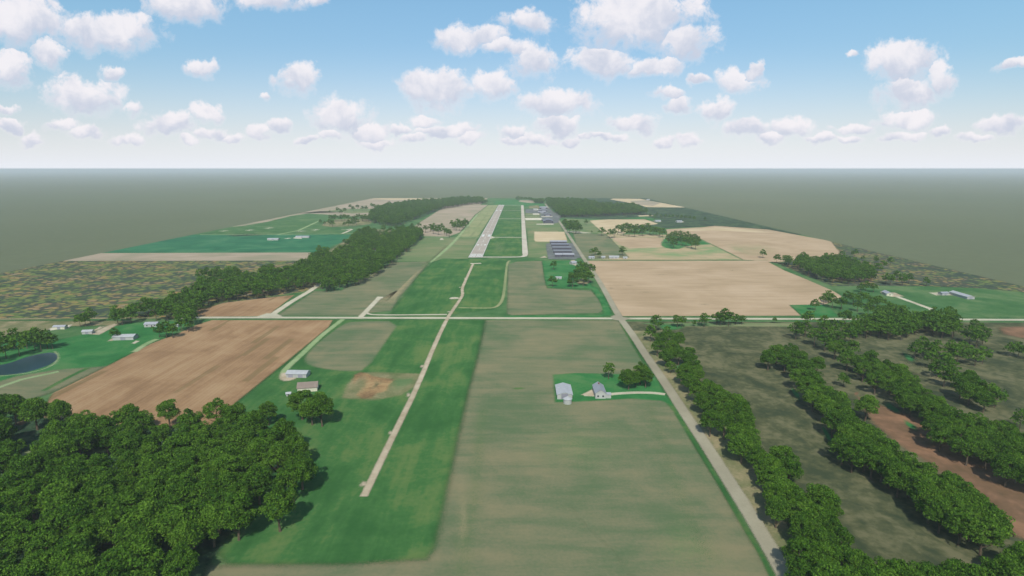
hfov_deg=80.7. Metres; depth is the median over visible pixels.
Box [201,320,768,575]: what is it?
field
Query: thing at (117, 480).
broadleaf tree
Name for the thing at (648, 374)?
broadleaf tree
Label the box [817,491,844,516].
broadleaf tree
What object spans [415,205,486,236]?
field
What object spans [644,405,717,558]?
field
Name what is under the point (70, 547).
broadleaf tree
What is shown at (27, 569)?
broadleaf tree
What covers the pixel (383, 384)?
dirt patch
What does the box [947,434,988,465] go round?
broadleaf tree
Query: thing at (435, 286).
meadow
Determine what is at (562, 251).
hangar
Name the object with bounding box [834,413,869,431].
broadleaf tree
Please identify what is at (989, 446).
broadleaf tree
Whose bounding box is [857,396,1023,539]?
bare soil
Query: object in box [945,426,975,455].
broadleaf tree
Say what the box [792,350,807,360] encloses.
broadleaf tree
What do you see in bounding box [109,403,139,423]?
broadleaf tree
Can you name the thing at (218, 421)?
broadleaf tree
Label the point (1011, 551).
broadleaf tree
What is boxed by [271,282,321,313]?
road
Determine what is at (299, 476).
broadleaf tree
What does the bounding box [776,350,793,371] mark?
broadleaf tree
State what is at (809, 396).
broadleaf tree
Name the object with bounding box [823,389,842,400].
broadleaf tree
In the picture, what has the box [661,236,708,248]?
meadow
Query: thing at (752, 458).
broadleaf tree
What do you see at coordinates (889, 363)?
broadleaf tree
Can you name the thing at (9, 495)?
broadleaf tree
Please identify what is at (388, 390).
dirt patch
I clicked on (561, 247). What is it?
hangar
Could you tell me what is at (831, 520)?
broadleaf tree
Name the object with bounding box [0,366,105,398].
field
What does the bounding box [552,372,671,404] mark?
farmyard lawn
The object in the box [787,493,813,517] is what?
broadleaf tree
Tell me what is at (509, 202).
meadow
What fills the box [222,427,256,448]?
broadleaf tree
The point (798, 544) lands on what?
broadleaf tree
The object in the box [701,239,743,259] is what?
hedge bank
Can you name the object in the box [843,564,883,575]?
broadleaf tree
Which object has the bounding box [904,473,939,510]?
broadleaf tree
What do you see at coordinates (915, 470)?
broadleaf tree
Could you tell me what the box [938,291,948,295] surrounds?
garage
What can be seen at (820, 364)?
broadleaf tree
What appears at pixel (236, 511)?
broadleaf tree
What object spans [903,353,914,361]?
grass patch
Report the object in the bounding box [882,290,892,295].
farmhouse
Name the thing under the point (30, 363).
pond
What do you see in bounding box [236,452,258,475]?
broadleaf tree
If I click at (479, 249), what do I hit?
runway
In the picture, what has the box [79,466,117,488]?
broadleaf tree
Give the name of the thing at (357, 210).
field
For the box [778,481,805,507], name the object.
broadleaf tree
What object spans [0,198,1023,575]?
pasture
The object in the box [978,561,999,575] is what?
broadleaf tree
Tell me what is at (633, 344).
grass verge
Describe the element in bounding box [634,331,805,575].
grass verge
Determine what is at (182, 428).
broadleaf tree
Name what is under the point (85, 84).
sky
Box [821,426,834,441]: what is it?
grass patch
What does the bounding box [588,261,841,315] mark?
field
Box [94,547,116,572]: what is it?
broadleaf tree
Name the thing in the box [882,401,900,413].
grass patch
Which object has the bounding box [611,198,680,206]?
field
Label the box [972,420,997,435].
broadleaf tree
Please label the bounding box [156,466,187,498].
broadleaf tree
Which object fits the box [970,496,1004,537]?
broadleaf tree
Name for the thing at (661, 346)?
broadleaf tree
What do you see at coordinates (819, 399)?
broadleaf tree
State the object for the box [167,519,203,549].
broadleaf tree
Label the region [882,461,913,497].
broadleaf tree
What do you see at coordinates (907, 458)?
broadleaf tree
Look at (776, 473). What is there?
broadleaf tree
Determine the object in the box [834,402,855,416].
broadleaf tree
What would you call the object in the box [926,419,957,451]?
broadleaf tree
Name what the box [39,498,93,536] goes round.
broadleaf tree
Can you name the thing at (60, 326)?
garage
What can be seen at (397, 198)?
field
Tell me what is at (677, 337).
broadleaf tree
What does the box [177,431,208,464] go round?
broadleaf tree
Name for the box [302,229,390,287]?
scrubland
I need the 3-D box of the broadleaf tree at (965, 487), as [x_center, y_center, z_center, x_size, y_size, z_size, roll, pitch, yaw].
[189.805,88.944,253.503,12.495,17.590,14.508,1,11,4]
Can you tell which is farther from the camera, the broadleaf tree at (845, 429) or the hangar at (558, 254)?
the hangar at (558, 254)
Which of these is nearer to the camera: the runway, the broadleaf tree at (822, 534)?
the broadleaf tree at (822, 534)
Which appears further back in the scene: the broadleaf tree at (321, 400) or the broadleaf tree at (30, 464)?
the broadleaf tree at (321, 400)
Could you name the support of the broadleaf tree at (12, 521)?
on the grove floor
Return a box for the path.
[360,264,473,495]
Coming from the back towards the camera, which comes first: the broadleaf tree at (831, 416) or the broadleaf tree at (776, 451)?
the broadleaf tree at (831, 416)
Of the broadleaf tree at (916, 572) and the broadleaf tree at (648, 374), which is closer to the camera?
the broadleaf tree at (916, 572)
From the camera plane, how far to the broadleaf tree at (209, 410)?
337.25 m
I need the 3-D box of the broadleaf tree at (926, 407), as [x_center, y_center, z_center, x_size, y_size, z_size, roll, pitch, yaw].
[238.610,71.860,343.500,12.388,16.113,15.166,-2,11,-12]
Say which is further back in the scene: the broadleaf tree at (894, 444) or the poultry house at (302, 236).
the poultry house at (302, 236)
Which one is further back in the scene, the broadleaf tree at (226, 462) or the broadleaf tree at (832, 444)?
the broadleaf tree at (832, 444)
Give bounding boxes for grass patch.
[660,324,687,330]
[792,389,801,398]
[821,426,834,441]
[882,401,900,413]
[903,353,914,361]
[905,421,917,429]
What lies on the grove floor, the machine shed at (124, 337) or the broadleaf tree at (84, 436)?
the broadleaf tree at (84, 436)
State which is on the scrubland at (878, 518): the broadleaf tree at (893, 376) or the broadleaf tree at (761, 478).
the broadleaf tree at (893, 376)
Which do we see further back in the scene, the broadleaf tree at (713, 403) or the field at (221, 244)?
the field at (221, 244)
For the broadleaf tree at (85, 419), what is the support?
on the grove floor
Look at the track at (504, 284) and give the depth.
742.99 m
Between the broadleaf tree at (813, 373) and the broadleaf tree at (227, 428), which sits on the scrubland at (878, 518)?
the broadleaf tree at (813, 373)
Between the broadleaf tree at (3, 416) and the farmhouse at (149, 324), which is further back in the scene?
the farmhouse at (149, 324)
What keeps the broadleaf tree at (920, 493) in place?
on the scrubland at (878, 518)
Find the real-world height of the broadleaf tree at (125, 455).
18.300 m
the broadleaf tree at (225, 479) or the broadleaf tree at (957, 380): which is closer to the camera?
the broadleaf tree at (225, 479)
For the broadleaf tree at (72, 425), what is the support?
on the grove floor
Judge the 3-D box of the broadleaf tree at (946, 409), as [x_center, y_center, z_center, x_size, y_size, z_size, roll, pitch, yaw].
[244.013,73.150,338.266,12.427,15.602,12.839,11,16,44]
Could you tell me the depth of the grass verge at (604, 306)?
618.97 m
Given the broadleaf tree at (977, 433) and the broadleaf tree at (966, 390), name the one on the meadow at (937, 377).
the broadleaf tree at (966, 390)
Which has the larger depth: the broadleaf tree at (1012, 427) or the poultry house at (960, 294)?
the poultry house at (960, 294)
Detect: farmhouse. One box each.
[143,322,159,326]
[592,381,611,398]
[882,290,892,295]
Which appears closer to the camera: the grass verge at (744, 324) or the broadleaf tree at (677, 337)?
the broadleaf tree at (677, 337)
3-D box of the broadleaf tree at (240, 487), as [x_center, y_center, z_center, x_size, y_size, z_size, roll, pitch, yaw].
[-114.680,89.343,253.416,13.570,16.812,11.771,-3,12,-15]
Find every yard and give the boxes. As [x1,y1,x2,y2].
[577,278,589,283]
[880,292,901,296]
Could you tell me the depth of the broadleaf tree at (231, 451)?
281.42 m
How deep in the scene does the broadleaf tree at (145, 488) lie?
245.87 m
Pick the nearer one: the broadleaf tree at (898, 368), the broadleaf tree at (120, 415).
the broadleaf tree at (120, 415)
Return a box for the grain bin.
[563,396,571,404]
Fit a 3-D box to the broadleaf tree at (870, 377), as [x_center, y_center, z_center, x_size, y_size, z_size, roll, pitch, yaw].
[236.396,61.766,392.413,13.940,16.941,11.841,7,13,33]
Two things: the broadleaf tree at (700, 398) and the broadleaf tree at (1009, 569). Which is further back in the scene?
the broadleaf tree at (700, 398)
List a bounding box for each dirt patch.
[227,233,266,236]
[340,371,419,400]
[348,376,366,395]
[351,372,393,398]
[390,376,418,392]
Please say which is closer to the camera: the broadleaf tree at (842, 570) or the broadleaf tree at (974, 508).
the broadleaf tree at (842, 570)
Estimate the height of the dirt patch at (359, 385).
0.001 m
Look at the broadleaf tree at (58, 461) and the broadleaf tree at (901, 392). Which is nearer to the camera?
the broadleaf tree at (58, 461)
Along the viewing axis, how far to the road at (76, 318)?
593.40 m
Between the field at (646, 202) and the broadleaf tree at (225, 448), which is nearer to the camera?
the broadleaf tree at (225, 448)
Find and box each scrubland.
[0,261,319,318]
[0,320,132,335]
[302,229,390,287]
[322,219,370,226]
[627,321,1023,568]
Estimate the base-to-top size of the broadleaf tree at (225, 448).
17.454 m
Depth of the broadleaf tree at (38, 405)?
333.88 m
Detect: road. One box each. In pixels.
[0,317,174,319]
[192,316,1023,320]
[257,313,282,317]
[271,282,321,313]
[359,298,380,316]
[364,312,446,314]
[545,204,794,575]
[611,314,629,320]
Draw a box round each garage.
[52,325,67,328]
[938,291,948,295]
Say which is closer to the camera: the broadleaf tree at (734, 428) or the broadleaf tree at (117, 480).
the broadleaf tree at (117, 480)
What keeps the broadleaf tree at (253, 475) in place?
on the grove floor
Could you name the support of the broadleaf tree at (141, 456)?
on the grove floor
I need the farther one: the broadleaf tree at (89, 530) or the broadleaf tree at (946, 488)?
the broadleaf tree at (946, 488)
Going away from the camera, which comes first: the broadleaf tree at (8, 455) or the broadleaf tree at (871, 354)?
the broadleaf tree at (8, 455)
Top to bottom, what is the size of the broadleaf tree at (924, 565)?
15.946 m
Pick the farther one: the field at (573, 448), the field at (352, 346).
the field at (352, 346)
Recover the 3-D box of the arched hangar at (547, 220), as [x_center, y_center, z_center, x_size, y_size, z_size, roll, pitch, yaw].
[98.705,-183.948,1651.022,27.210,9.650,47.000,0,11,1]
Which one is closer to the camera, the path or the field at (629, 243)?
the path
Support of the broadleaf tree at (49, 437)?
on the grove floor
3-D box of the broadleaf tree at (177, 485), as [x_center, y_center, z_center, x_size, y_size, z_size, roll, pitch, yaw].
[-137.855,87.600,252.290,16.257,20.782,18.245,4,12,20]
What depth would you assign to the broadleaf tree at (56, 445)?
286.92 m
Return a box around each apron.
[525,208,553,212]
[525,218,541,219]
[540,213,559,223]
[546,243,580,257]
[547,253,576,258]
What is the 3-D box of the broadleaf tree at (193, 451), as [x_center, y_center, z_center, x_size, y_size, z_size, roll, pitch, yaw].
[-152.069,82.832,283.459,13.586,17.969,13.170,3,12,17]
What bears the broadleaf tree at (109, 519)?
on the grove floor
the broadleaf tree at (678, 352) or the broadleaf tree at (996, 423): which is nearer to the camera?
the broadleaf tree at (996, 423)
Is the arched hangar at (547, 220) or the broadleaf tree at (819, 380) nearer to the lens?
the broadleaf tree at (819, 380)
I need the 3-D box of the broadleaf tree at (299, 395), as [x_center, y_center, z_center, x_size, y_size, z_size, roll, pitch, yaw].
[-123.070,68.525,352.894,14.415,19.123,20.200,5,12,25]
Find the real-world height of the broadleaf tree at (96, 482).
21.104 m
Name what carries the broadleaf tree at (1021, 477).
on the bare soil at (1008, 499)
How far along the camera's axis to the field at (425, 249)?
1101.67 m
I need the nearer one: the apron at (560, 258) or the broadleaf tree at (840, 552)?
the broadleaf tree at (840, 552)
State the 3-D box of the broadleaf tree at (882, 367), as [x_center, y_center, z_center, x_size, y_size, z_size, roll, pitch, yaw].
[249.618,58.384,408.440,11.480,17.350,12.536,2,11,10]
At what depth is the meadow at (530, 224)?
1566.83 m
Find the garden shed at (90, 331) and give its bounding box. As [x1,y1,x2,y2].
[81,329,93,334]
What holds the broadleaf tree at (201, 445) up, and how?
on the grove floor
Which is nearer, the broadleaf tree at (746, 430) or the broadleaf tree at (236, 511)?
the broadleaf tree at (236, 511)
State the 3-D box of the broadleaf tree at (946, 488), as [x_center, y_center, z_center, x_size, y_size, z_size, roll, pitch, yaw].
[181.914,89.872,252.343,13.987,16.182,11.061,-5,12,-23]
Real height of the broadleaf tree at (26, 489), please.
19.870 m
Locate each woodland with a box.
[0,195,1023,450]
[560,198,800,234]
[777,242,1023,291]
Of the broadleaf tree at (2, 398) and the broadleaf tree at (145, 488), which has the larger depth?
the broadleaf tree at (2, 398)
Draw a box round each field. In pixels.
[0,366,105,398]
[44,320,331,425]
[64,252,313,260]
[104,234,349,252]
[197,295,292,316]
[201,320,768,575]
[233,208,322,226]
[279,261,428,315]
[303,198,487,216]
[303,321,397,371]
[306,209,369,212]
[376,198,420,199]
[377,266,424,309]
[394,238,476,260]
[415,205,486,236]
[446,410,492,575]
[454,477,468,548]
[459,205,497,236]
[506,261,602,314]
[507,418,640,480]
[518,200,534,202]
[534,232,566,241]
[567,219,603,233]
[574,234,627,258]
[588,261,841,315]
[590,219,656,233]
[590,234,740,259]
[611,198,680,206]
[613,238,663,248]
[630,200,659,205]
[635,506,739,575]
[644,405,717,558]
[666,226,839,261]
[674,227,772,232]
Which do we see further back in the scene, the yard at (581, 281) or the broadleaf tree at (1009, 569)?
the yard at (581, 281)
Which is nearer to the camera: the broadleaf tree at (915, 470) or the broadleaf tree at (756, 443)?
the broadleaf tree at (915, 470)
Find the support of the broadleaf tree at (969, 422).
on the bare soil at (1008, 499)
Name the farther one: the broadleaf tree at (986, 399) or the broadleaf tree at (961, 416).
the broadleaf tree at (986, 399)
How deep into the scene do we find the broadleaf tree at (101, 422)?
313.88 m
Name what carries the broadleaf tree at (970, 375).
on the meadow at (937, 377)
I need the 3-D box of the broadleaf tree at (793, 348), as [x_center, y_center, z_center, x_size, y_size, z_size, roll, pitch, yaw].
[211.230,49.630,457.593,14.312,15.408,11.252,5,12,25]
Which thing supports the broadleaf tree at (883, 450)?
on the scrubland at (878, 518)
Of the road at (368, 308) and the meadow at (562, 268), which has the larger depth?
the meadow at (562, 268)
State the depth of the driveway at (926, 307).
662.46 m
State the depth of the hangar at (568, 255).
1005.05 m
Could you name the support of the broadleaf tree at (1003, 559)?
on the scrubland at (878, 518)
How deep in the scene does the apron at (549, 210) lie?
2075.60 m
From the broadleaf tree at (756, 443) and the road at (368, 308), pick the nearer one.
the broadleaf tree at (756, 443)
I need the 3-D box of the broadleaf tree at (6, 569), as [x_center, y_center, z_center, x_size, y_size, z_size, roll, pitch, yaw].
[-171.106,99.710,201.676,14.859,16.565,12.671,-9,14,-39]
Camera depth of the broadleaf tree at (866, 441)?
290.08 m
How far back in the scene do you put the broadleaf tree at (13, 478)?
251.70 m
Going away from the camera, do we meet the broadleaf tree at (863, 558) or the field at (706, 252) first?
the broadleaf tree at (863, 558)
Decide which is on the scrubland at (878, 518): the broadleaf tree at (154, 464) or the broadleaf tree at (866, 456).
the broadleaf tree at (866, 456)
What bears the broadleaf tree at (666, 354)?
on the grass verge at (743, 474)
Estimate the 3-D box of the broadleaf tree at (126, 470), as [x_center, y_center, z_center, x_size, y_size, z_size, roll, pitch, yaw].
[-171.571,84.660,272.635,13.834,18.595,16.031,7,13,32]
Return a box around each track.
[0,371,58,386]
[40,368,88,390]
[131,339,158,351]
[201,233,352,234]
[276,221,317,234]
[421,246,445,266]
[431,214,477,261]
[459,261,509,307]
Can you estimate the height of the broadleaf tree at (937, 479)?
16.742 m
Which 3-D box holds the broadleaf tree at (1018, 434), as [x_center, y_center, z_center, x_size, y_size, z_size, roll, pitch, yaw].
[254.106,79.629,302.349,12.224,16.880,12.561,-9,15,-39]
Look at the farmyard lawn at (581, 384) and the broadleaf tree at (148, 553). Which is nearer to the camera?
the broadleaf tree at (148, 553)
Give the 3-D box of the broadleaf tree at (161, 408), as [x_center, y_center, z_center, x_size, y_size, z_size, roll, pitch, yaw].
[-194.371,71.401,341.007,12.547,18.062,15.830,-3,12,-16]
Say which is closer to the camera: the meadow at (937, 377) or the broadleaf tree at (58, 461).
the broadleaf tree at (58, 461)
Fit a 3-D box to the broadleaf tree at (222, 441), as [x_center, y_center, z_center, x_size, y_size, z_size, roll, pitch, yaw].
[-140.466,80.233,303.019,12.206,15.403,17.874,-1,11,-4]
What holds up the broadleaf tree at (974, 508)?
on the scrubland at (878, 518)
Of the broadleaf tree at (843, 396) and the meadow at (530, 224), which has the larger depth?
the meadow at (530, 224)
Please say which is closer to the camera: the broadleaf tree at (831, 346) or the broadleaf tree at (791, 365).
the broadleaf tree at (791, 365)
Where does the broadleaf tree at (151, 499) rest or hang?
on the grove floor
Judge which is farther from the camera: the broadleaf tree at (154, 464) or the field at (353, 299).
the field at (353, 299)
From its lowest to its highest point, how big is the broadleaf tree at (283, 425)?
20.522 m
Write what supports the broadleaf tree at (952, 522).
on the scrubland at (878, 518)
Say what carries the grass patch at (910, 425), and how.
on the bare soil at (1008, 499)
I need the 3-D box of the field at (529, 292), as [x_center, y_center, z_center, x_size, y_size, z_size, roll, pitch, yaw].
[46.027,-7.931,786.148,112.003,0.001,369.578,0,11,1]
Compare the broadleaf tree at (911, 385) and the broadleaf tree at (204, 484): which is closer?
the broadleaf tree at (204, 484)
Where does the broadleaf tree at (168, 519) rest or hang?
on the grove floor
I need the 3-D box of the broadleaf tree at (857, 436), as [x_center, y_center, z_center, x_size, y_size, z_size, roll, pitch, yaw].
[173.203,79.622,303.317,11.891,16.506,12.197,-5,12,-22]
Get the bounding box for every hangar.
[543,218,552,222]
[550,240,566,243]
[551,243,568,246]
[552,246,571,249]
[553,250,571,252]
[555,253,562,256]
[562,253,573,256]
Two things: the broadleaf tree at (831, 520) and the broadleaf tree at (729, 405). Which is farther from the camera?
the broadleaf tree at (729, 405)
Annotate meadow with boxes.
[0,321,188,380]
[193,214,372,234]
[210,319,484,565]
[391,259,507,314]
[483,206,521,257]
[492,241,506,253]
[493,200,544,206]
[525,213,561,229]
[527,230,569,257]
[542,261,592,287]
[622,216,664,220]
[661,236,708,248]
[707,339,788,414]
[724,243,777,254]
[791,304,837,316]
[832,286,1023,317]
[892,357,1009,418]
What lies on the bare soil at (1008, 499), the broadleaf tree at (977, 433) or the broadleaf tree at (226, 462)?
the broadleaf tree at (977, 433)
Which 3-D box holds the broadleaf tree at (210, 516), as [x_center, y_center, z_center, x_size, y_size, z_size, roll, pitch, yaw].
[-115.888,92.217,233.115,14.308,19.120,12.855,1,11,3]
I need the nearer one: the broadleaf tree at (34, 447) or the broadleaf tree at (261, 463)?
the broadleaf tree at (261, 463)
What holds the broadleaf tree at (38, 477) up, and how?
on the grove floor
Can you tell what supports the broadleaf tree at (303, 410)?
on the meadow at (334, 515)
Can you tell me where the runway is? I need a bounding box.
[469,205,503,256]
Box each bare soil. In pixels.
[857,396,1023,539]
[997,326,1023,337]
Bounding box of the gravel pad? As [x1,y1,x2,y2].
[278,372,296,381]
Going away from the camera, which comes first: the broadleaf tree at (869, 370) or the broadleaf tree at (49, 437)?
the broadleaf tree at (49, 437)
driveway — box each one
[93,323,116,334]
[583,387,593,395]
[584,391,664,395]
[898,297,931,309]
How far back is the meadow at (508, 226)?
1332.35 m
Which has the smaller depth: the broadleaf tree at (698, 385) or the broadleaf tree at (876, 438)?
the broadleaf tree at (876, 438)
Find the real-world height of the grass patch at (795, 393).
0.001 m
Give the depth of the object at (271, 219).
1718.88 m
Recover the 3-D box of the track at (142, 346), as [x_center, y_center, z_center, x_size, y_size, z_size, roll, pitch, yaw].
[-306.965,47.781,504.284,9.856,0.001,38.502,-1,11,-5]
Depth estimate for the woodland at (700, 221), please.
1823.56 m
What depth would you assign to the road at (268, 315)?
605.49 m
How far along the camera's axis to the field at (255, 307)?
636.78 m
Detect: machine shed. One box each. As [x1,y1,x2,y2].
[111,334,137,339]
[285,370,309,377]
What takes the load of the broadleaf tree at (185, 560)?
on the grove floor
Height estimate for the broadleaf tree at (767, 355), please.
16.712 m
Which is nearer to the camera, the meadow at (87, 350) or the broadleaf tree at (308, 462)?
the broadleaf tree at (308, 462)
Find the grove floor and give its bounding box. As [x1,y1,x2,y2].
[1,415,280,575]
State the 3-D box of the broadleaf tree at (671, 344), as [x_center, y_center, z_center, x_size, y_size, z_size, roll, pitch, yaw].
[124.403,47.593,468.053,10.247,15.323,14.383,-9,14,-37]
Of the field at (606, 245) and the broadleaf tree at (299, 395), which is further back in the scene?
the field at (606, 245)
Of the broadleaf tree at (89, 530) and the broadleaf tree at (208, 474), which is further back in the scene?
the broadleaf tree at (208, 474)
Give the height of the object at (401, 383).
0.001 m
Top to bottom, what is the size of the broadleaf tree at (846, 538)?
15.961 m
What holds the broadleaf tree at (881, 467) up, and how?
on the scrubland at (878, 518)
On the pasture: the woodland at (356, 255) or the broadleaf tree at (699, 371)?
the woodland at (356, 255)
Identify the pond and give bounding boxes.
[0,353,56,374]
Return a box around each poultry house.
[295,236,309,237]
[949,290,974,298]
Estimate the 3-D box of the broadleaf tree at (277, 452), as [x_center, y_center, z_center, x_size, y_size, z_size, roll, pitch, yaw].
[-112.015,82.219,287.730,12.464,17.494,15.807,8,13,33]
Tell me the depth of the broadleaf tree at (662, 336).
485.74 m
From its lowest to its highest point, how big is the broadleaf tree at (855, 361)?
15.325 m
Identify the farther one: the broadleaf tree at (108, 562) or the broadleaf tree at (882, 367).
the broadleaf tree at (882, 367)
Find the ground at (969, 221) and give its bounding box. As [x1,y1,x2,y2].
[0,170,1023,285]
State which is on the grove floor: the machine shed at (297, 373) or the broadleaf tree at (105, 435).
the broadleaf tree at (105, 435)
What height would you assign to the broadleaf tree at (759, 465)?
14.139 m
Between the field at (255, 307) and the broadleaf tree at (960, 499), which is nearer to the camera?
the broadleaf tree at (960, 499)
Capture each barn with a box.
[296,381,318,391]
[555,383,572,398]
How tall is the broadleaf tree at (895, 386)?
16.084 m
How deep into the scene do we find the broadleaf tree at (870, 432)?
304.80 m
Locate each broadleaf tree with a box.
[0,393,12,413]
[0,394,25,424]
[0,407,7,417]
[0,414,17,440]
[0,417,16,440]
[0,438,23,454]
[0,445,19,473]
[0,469,35,492]
[0,489,29,511]
[0,504,35,538]
[0,512,26,554]
[0,549,22,573]
[0,563,17,575]
[2,519,61,556]
[7,479,49,522]
[8,453,44,476]
[10,558,60,575]
[17,397,49,429]
[18,549,52,575]
[23,529,62,558]
[29,439,46,451]
[29,464,69,496]
[34,478,79,514]
[35,429,51,445]
[35,450,58,470]
[38,437,73,457]
[39,419,70,436]
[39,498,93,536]
[40,491,82,519]
[42,461,88,489]
[43,455,67,479]
[43,533,98,575]
[44,435,63,452]
[46,399,72,420]
[57,552,100,575]
[59,452,87,468]
[61,421,85,445]
[62,426,97,455]
[62,519,105,548]
[64,409,96,425]
[65,455,93,479]
[78,506,107,531]
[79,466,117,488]
[79,476,114,507]
[79,483,114,511]
[81,453,114,468]
[89,415,117,447]
[92,507,127,547]
[93,427,117,454]
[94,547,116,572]
[94,547,141,575]
[104,489,143,525]
[107,473,139,490]
[108,432,140,459]
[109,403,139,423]
[111,450,137,475]
[111,521,144,547]
[111,536,164,575]
[113,485,135,494]
[114,418,143,435]
[115,430,140,447]
[117,454,143,486]
[120,500,160,530]
[124,527,161,568]
[129,409,155,434]
[131,453,164,479]
[133,475,164,501]
[135,442,161,455]
[137,451,171,477]
[138,434,158,448]
[142,496,163,538]
[149,423,171,449]
[149,502,200,543]
[154,493,186,512]
[155,398,180,427]
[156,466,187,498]
[159,472,203,502]
[159,542,199,575]
[161,432,192,459]
[165,453,198,477]
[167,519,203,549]
[171,423,195,435]
[172,408,203,430]
[172,446,201,470]
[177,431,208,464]
[181,477,219,508]
[182,464,207,479]
[188,420,213,439]
[193,436,218,450]
[196,448,215,469]
[196,488,233,531]
[196,504,227,547]
[200,397,229,425]
[200,470,219,493]
[205,417,230,439]
[207,442,241,461]
[207,453,243,476]
[209,442,242,471]
[210,471,243,491]
[212,423,236,444]
[218,432,242,447]
[219,491,259,540]
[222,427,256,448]
[223,402,245,423]
[227,479,255,502]
[231,425,255,444]
[235,410,268,434]
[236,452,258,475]
[240,441,264,461]
[240,465,274,504]
[250,461,270,486]
[252,428,285,466]
[257,484,297,531]
[258,400,277,425]
[260,441,292,472]
[269,417,297,440]
[271,459,312,500]
[284,431,309,455]
[285,451,318,489]
[286,389,312,419]
[298,397,321,424]
[306,391,333,426]
[618,369,640,389]
[633,361,647,384]
[638,368,653,387]
[651,338,665,356]
[655,331,668,342]
[658,348,674,367]
[665,340,680,350]
[670,332,685,343]
[673,347,684,365]
[676,363,697,378]
[680,373,698,393]
[682,347,697,360]
[682,357,702,367]
[688,380,710,396]
[692,391,716,409]
[693,364,704,379]
[699,409,719,436]
[700,379,714,390]
[702,399,725,419]
[707,383,723,398]
[714,389,730,403]
[714,411,735,438]
[716,401,735,417]
[724,393,745,403]
[725,423,743,438]
[727,433,757,462]
[731,399,751,417]
[735,425,760,441]
[736,411,755,429]
[744,440,762,455]
[746,445,767,464]
[753,458,772,482]
[755,470,772,485]
[760,349,777,370]
[760,453,782,470]
[762,478,792,509]
[763,467,791,483]
[765,494,790,527]
[768,344,784,363]
[769,445,795,464]
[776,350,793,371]
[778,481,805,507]
[779,454,804,479]
[781,536,819,575]
[784,343,799,351]
[784,559,811,575]
[786,359,800,372]
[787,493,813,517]
[787,511,816,540]
[789,369,810,381]
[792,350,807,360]
[795,375,816,393]
[796,359,815,369]
[799,503,826,542]
[801,368,822,377]
[802,385,823,411]
[805,483,834,503]
[805,541,839,563]
[807,375,826,392]
[808,526,838,546]
[809,559,842,575]
[810,356,825,370]
[813,394,830,417]
[814,509,842,530]
[817,384,833,395]
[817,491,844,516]
[818,399,841,413]
[821,407,840,437]
[821,559,851,575]
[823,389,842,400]
[825,340,845,359]
[825,543,862,566]
[827,433,855,464]
[827,526,854,561]
[832,391,851,406]
[833,423,856,439]
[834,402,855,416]
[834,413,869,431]
[836,349,858,370]
[836,441,870,472]
[841,548,875,569]
[842,430,869,445]
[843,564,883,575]
[849,354,867,373]
[851,444,888,478]
[852,422,874,432]
[853,360,872,381]
[853,394,879,420]
[853,437,876,471]
[861,427,885,437]
[863,349,878,361]
[863,371,887,394]
[866,359,880,379]
[868,446,895,481]
[870,434,887,444]
[872,362,890,380]
[874,437,899,455]
[874,454,907,488]
[874,555,911,575]
[876,565,899,575]
[882,371,900,394]
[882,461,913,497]
[883,359,894,371]
[884,379,908,402]
[890,363,909,373]
[893,387,913,412]
[896,370,913,383]
[896,450,918,467]
[896,465,919,497]
[897,392,923,417]
[899,559,923,575]
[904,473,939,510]
[906,375,922,386]
[908,382,922,393]
[910,482,944,523]
[911,387,933,397]
[912,560,940,575]
[913,461,938,475]
[914,473,952,489]
[915,394,933,418]
[918,400,942,422]
[920,412,950,430]
[922,494,955,533]
[924,566,954,575]
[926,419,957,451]
[930,395,949,405]
[936,404,957,422]
[936,470,964,492]
[936,557,972,575]
[939,482,963,494]
[940,416,966,430]
[941,492,972,534]
[942,506,979,545]
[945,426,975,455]
[946,409,967,426]
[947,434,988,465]
[950,375,969,398]
[951,481,980,494]
[954,382,985,405]
[954,418,980,432]
[957,563,987,575]
[959,370,981,385]
[960,501,986,541]
[962,428,988,456]
[962,492,988,501]
[962,515,1009,555]
[963,412,988,428]
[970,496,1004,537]
[971,438,1005,468]
[972,389,996,412]
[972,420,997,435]
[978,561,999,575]
[980,429,1003,440]
[980,553,1023,574]
[981,508,1015,545]
[988,420,1009,435]
[989,452,1022,486]
[989,563,1023,575]
[991,439,1017,453]
[994,544,1023,563]
[999,421,1019,437]
[1000,434,1023,451]
[1005,430,1023,441]
[1006,452,1023,482]
[1008,540,1023,559]
[1016,463,1023,483]
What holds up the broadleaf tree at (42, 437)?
on the grove floor
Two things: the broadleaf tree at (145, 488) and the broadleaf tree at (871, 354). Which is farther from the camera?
the broadleaf tree at (871, 354)
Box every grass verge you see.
[504,287,612,317]
[619,324,650,371]
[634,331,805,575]
[644,323,791,326]
[667,399,775,575]
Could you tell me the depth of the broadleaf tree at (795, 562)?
208.59 m
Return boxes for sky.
[0,0,1023,169]
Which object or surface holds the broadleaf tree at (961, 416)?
on the scrubland at (878, 518)
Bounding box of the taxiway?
[521,205,527,253]
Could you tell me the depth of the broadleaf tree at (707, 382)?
373.55 m
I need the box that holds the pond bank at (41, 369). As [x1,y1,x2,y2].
[0,351,60,375]
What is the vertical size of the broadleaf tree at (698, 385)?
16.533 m
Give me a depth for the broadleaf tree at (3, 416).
320.34 m
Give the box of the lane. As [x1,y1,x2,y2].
[279,319,343,378]
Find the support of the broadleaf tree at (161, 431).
on the grove floor
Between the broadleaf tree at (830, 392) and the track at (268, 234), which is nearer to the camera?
the broadleaf tree at (830, 392)

